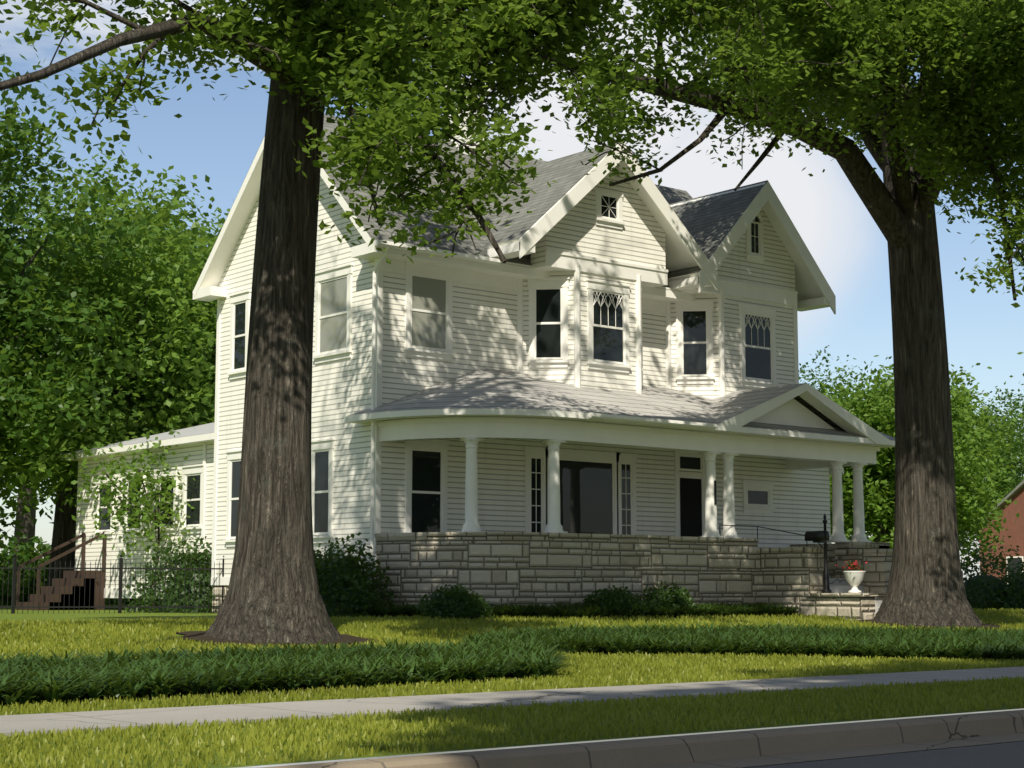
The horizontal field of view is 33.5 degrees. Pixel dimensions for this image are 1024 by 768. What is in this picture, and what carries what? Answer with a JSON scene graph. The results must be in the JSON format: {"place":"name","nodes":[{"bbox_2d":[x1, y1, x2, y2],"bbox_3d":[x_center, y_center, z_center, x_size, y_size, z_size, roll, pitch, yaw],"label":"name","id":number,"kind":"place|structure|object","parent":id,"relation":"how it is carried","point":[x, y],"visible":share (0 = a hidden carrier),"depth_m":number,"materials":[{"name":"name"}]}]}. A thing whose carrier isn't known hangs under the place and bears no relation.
{"place":"outdoors","nodes":[
{"label":"outdoors","id":0,"kind":"place"},
{"bbox_2d":[75,442,213,587],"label":"wing walls","id":1,"kind":"structure","parent":0,"point":[93,552],"depth_m":42.55,"materials":[{"name":"white wood"}]},
{"bbox_2d":[64,422,214,453],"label":"wing roof","id":2,"kind":"structure","parent":1,"relation":"on","point":[200,429],"depth_m":43.30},
{"bbox_2d":[99,475,199,529],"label":"wing glass","id":3,"kind":"object","parent":1,"relation":"in","point":[193,489],"visible":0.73,"depth_m":40.58,"materials":[{"name":"black glass"}]},
{"bbox_2d":[0,666,1023,735],"bbox_3d":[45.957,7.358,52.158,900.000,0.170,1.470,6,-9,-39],"label":"sidewalk","id":4,"kind":"structure","parent":0,"point":[63,721],"depth_m":13.78,"materials":[{"name":"concrete"}]},
{"bbox_2d":[0,604,1023,767],"bbox_3d":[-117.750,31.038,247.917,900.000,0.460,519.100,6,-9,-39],"label":"lawn ground","id":5,"kind":"structure","parent":0,"point":[26,615],"depth_m":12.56,"materials":[{"name":"green plant"}]},
{"bbox_2d":[0,530,48,604],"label":"hedge","id":6,"kind":"object","parent":5,"relation":"on","point":[10,545],"visible":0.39,"depth_m":59.93,"materials":[{"name":"green plant"}]},
{"bbox_2d":[0,536,111,604],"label":"hedge","id":7,"kind":"object","parent":5,"relation":"on","point":[29,552],"visible":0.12,"depth_m":61.31,"materials":[{"name":"green plant"}]},
{"bbox_2d":[18,570,104,609],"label":"stairs","id":8,"kind":"structure","parent":5,"relation":"on","point":[87,584],"depth_m":43.19,"materials":[{"name":"brown wood"}]},
{"bbox_2d":[16,531,105,609],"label":"wing stair rails","id":9,"kind":"object","parent":8,"relation":"attached to","point":[84,542],"visible":0.86,"depth_m":43.49,"materials":[{"name":"brown wood"}]},
{"bbox_2d":[0,136,165,557],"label":"tree","id":10,"kind":"object","parent":5,"relation":"on","point":[22,205],"depth_m":78.28,"materials":[{"name":"green plant"}]},
{"bbox_2d":[30,570,161,604],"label":"hedge","id":11,"kind":"object","parent":5,"relation":"on","point":[116,601],"visible":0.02,"depth_m":61.99,"materials":[{"name":"green plant"}]},
{"bbox_2d":[0,22,201,508],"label":"tree","id":12,"kind":"object","parent":5,"relation":"on","point":[11,356],"depth_m":44.09,"materials":[{"name":"green plant"}]},
{"bbox_2d":[0,137,222,585],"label":"tree","id":13,"kind":"object","parent":5,"relation":"on","point":[171,307],"depth_m":47.82,"materials":[{"name":"green plant"}]},
{"bbox_2d":[0,554,223,613],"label":"iron fence","id":14,"kind":"object","parent":5,"relation":"on","point":[13,606],"visible":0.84,"depth_m":36.45,"materials":[{"name":"black metal"}]},
{"bbox_2d":[2,163,229,513],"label":"tree","id":15,"kind":"object","parent":5,"relation":"on","point":[220,220],"visible":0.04,"depth_m":63.04,"materials":[{"name":"green plant"}]},
{"bbox_2d":[45,412,196,609],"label":"tree sapling","id":16,"kind":"object","parent":5,"relation":"on","point":[135,483],"depth_m":40.85,"materials":[{"name":"green plant"}]},
{"bbox_2d":[60,433,213,597],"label":"wing trim","id":17,"kind":"structure","parent":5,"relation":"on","point":[193,470],"depth_m":41.08,"materials":[{"name":"white wood"}]},
{"bbox_2d":[123,535,216,612],"bbox_3d":[-7.166,4.428,38.488,3.144,2.022,3.104,6,-9,-39],"label":"bush","id":18,"kind":"object","parent":5,"relation":"on","point":[181,577],"visible":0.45,"depth_m":37.86,"materials":[{"name":"green plant"}]},
{"bbox_2d":[166,630,370,645],"bbox_3d":[-3.232,3.527,23.694,3.073,0.174,2.836,6,-9,-39],"label":"soil ring","id":19,"kind":"object","parent":5,"relation":"on","point":[201,636],"visible":0.35,"depth_m":23.20,"materials":[{"name":"brown soil"}]},
{"bbox_2d":[314,532,394,616],"bbox_3d":[-3.314,3.622,31.586,2.669,1.773,2.420,6,-9,-39],"label":"shrub","id":20,"kind":"object","parent":5,"relation":"on","point":[346,585],"visible":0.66,"depth_m":31.29,"materials":[{"name":"green plant"}]},
{"bbox_2d":[412,583,497,619],"bbox_3d":[-1.016,3.846,29.778,1.417,0.745,1.497,6,-9,-39],"label":"boxwood shrub","id":21,"kind":"object","parent":5,"relation":"on","point":[457,603],"visible":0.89,"depth_m":29.45,"materials":[{"name":"green plant"}]},
{"bbox_2d":[0,0,914,642],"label":"oak tree","id":22,"kind":"object","parent":5,"relation":"on","point":[405,101],"depth_m":23.26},
{"bbox_2d":[15,615,985,704],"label":"planting mulch","id":23,"kind":"object","parent":5,"relation":"on","point":[303,687],"visible":0.06,"depth_m":15.60,"materials":[{"name":"brown soil"}]},
{"bbox_2d":[0,600,1023,705],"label":"liriope","id":24,"kind":"object","parent":23,"relation":"on","point":[522,653],"visible":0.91,"depth_m":18.69,"materials":[{"name":"green plant"}]},
{"bbox_2d":[578,585,649,617],"bbox_3d":[1.924,4.141,32.082,1.244,0.697,1.484,6,-9,-39],"label":"boxwood shrub","id":25,"kind":"object","parent":23,"relation":"on","point":[620,597],"visible":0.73,"depth_m":31.78,"materials":[{"name":"green plant"}]},
{"bbox_2d":[638,580,698,616],"bbox_3d":[2.957,4.214,33.083,1.268,0.798,1.415,6,-9,-39],"label":"boxwood shrub","id":26,"kind":"object","parent":23,"relation":"on","point":[678,596],"visible":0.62,"depth_m":32.80,"materials":[{"name":"green plant"}]},
{"bbox_2d":[190,0,1023,627],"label":"oak tree","id":27,"kind":"object","parent":5,"relation":"on","point":[990,54],"depth_m":30.28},
{"bbox_2d":[799,345,871,535],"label":"tree","id":28,"kind":"object","parent":5,"relation":"on","point":[803,371],"visible":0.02,"depth_m":104.83,"materials":[{"name":"green plant"}]},
{"bbox_2d":[829,578,882,613],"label":"porch steps","id":29,"kind":"structure","parent":5,"relation":"on","point":[840,585],"depth_m":36.41,"materials":[{"name":"concrete"}]},
{"bbox_2d":[818,355,1023,575],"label":"tree","id":30,"kind":"object","parent":5,"relation":"on","point":[965,405],"depth_m":71.24,"materials":[{"name":"green plant"}]},
{"bbox_2d":[826,361,1023,562],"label":"tree","id":31,"kind":"object","parent":5,"relation":"on","point":[879,416],"depth_m":67.09,"materials":[{"name":"green plant"}]},
{"bbox_2d":[851,619,1003,628],"bbox_3d":[8.291,4.726,33.656,3.024,0.188,2.878,6,-9,-39],"label":"soil ring","id":32,"kind":"object","parent":5,"relation":"on","point":[985,625],"visible":0.29,"depth_m":33.04,"materials":[{"name":"brown soil"}]},
{"bbox_2d":[959,524,1023,608],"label":"hedge","id":33,"kind":"object","parent":5,"relation":"on","point":[981,589],"visible":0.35,"depth_m":45.44,"materials":[{"name":"green plant"}]},
{"bbox_2d":[959,381,1023,551],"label":"tree","id":34,"kind":"object","parent":5,"relation":"on","point":[1015,480],"depth_m":116.66,"materials":[{"name":"green plant"}]},
{"bbox_2d":[979,488,1023,579],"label":"brick house walls","id":35,"kind":"structure","parent":5,"relation":"on","point":[1015,532],"depth_m":102.64,"materials":[{"name":"red brick"}]},
{"bbox_2d":[968,480,1023,533],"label":"roof trim","id":36,"kind":"structure","parent":35,"relation":"on","point":[1014,492],"depth_m":102.50,"materials":[{"name":"white wood"}]},
{"bbox_2d":[1006,556,1023,583],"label":"window frame","id":37,"kind":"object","parent":35,"relation":"attached to","point":[1015,557],"depth_m":102.11,"materials":[{"name":"white wood"}]},
{"bbox_2d":[986,562,1023,609],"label":"hedge","id":38,"kind":"object","parent":5,"relation":"on","point":[1014,598],"visible":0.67,"depth_m":44.45,"materials":[{"name":"green plant"}]},
{"bbox_2d":[0,0,1023,767],"label":"sky","id":39,"kind":"structure","parent":0,"point":[220,139],"materials":[{"name":"blue"}]},
{"bbox_2d":[212,196,892,619],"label":"house","id":40,"kind":"structure","parent":0,"point":[496,570],"depth_m":34.72,"materials":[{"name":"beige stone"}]},
{"bbox_2d":[320,276,445,352],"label":"window blinds","id":41,"kind":"object","parent":40,"relation":"attached to","point":[429,329],"visible":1,"depth_m":34.27,"materials":[{"name":"white fabric"}]},
{"bbox_2d":[195,114,766,291],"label":"house roof shingles","id":42,"kind":"object","parent":40,"relation":"attached to","point":[709,223],"visible":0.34,"depth_m":36.54,"materials":[{"name":"grey"}]},
{"bbox_2d":[440,78,489,156],"bbox_3d":[-1.107,-5.631,39.176,0.860,2.600,0.860,6,-9,-39],"label":"house chimney","id":43,"kind":"object","parent":42,"relation":"on","point":[466,140],"visible":0.07,"depth_m":38.81,"materials":[{"name":"white"}]},
{"bbox_2d":[192,136,843,584],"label":"house trim","id":44,"kind":"structure","parent":40,"relation":"attached to","point":[812,284],"depth_m":36.67,"materials":[{"name":"white wood"}]},
{"bbox_2d":[215,165,830,576],"bbox_3d":[0.857,-0.338,39.615,13.500,10.000,7.050,6,-9,-39],"label":"house siding","id":45,"kind":"object","parent":40,"relation":"attached to","point":[483,327],"visible":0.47,"depth_m":35.65,"materials":[{"name":"white wood"}]},
{"bbox_2d":[369,240,716,579],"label":"house gutters","id":46,"kind":"object","parent":40,"relation":"attached to","point":[458,255],"visible":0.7,"depth_m":33.08,"materials":[{"name":"white metal"}]},
{"bbox_2d":[345,368,894,439],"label":"porch roof","id":47,"kind":"structure","parent":40,"relation":"attached to","point":[486,388],"depth_m":34.40,"materials":[{"name":"grey"}]},
{"bbox_2d":[344,383,894,447],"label":"porch cornice","id":48,"kind":"structure","parent":47,"relation":"attached to","point":[786,408],"depth_m":36.05,"materials":[{"name":"white wood"}]},
{"bbox_2d":[375,532,892,596],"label":"house stone caps","id":49,"kind":"object","parent":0,"point":[799,547],"visible":0.79,"depth_m":34.00,"materials":[{"name":"beige stone"}]},
{"bbox_2d":[457,437,870,542],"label":"porch columns","id":50,"kind":"structure","parent":49,"relation":"on","point":[553,525],"depth_m":35.32,"materials":[{"name":"white wood"}]},
{"bbox_2d":[378,417,879,469],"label":"porch beam","id":51,"kind":"structure","parent":50,"relation":"on","point":[800,454],"depth_m":33.76,"materials":[{"name":"white wood"}]},
{"bbox_2d":[714,480,716,504],"bbox_3d":[4.217,2.252,35.267,0.060,0.500,0.010,6,-9,-39],"label":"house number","id":52,"kind":"object","parent":50,"relation":"attached to","point":[715,499],"visible":1,"depth_m":35.26,"materials":[{"name":"black metal"}]},
{"bbox_2d":[805,514,831,592],"bbox_3d":[6.319,3.446,34.692,0.470,1.630,0.480,6,-9,-39],"label":"mailbox post","id":53,"kind":"object","parent":49,"relation":"on","point":[818,537],"visible":0.98,"depth_m":34.65,"materials":[{"name":"black metal"}]},
{"bbox_2d":[843,571,865,592],"bbox_3d":[6.881,3.978,34.141,0.460,0.440,0.460,6,-9,-39],"label":"urn planter","id":54,"kind":"object","parent":49,"relation":"on","point":[854,579],"visible":0.98,"depth_m":34.02,"materials":[{"name":"white stone"}]},
{"bbox_2d":[836,559,868,570],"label":"flowers","id":55,"kind":"object","parent":54,"relation":"in","point":[852,565],"depth_m":34.13,"materials":[{"name":"red plant"}]},
{"bbox_2d":[719,525,806,546],"bbox_3d":[5.258,3.184,35.511,0.894,0.470,1.790,35,-36,-78],"label":"porch handrail","id":56,"kind":"object","parent":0,"point":[760,527],"visible":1,"depth_m":35.52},
{"bbox_2d":[742,741,1023,767],"bbox_3d":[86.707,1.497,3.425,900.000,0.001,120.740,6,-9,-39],"label":"street","id":57,"kind":"structure","parent":0,"point":[1004,755],"depth_m":10.95,"materials":[{"name":"grey asphalt"}]},
{"bbox_2d":[261,710,1023,767],"bbox_3d":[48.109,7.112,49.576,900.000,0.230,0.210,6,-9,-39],"label":"street kerb","id":58,"kind":"structure","parent":57,"relation":"on","point":[632,753],"depth_m":10.92,"materials":[{"name":"concrete"}]},
{"bbox_2d":[633,732,1023,767],"bbox_3d":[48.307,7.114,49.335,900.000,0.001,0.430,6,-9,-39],"label":"street gutter","id":59,"kind":"object","parent":57,"relation":"on","point":[837,753],"depth_m":11.38,"materials":[{"name":"concrete"}]},
{"bbox_2d":[1007,558,1021,580],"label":"window","id":60,"kind":"structure","parent":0,"point":[1015,561],"depth_m":102.14,"materials":[{"name":"black glass"}]}
]}

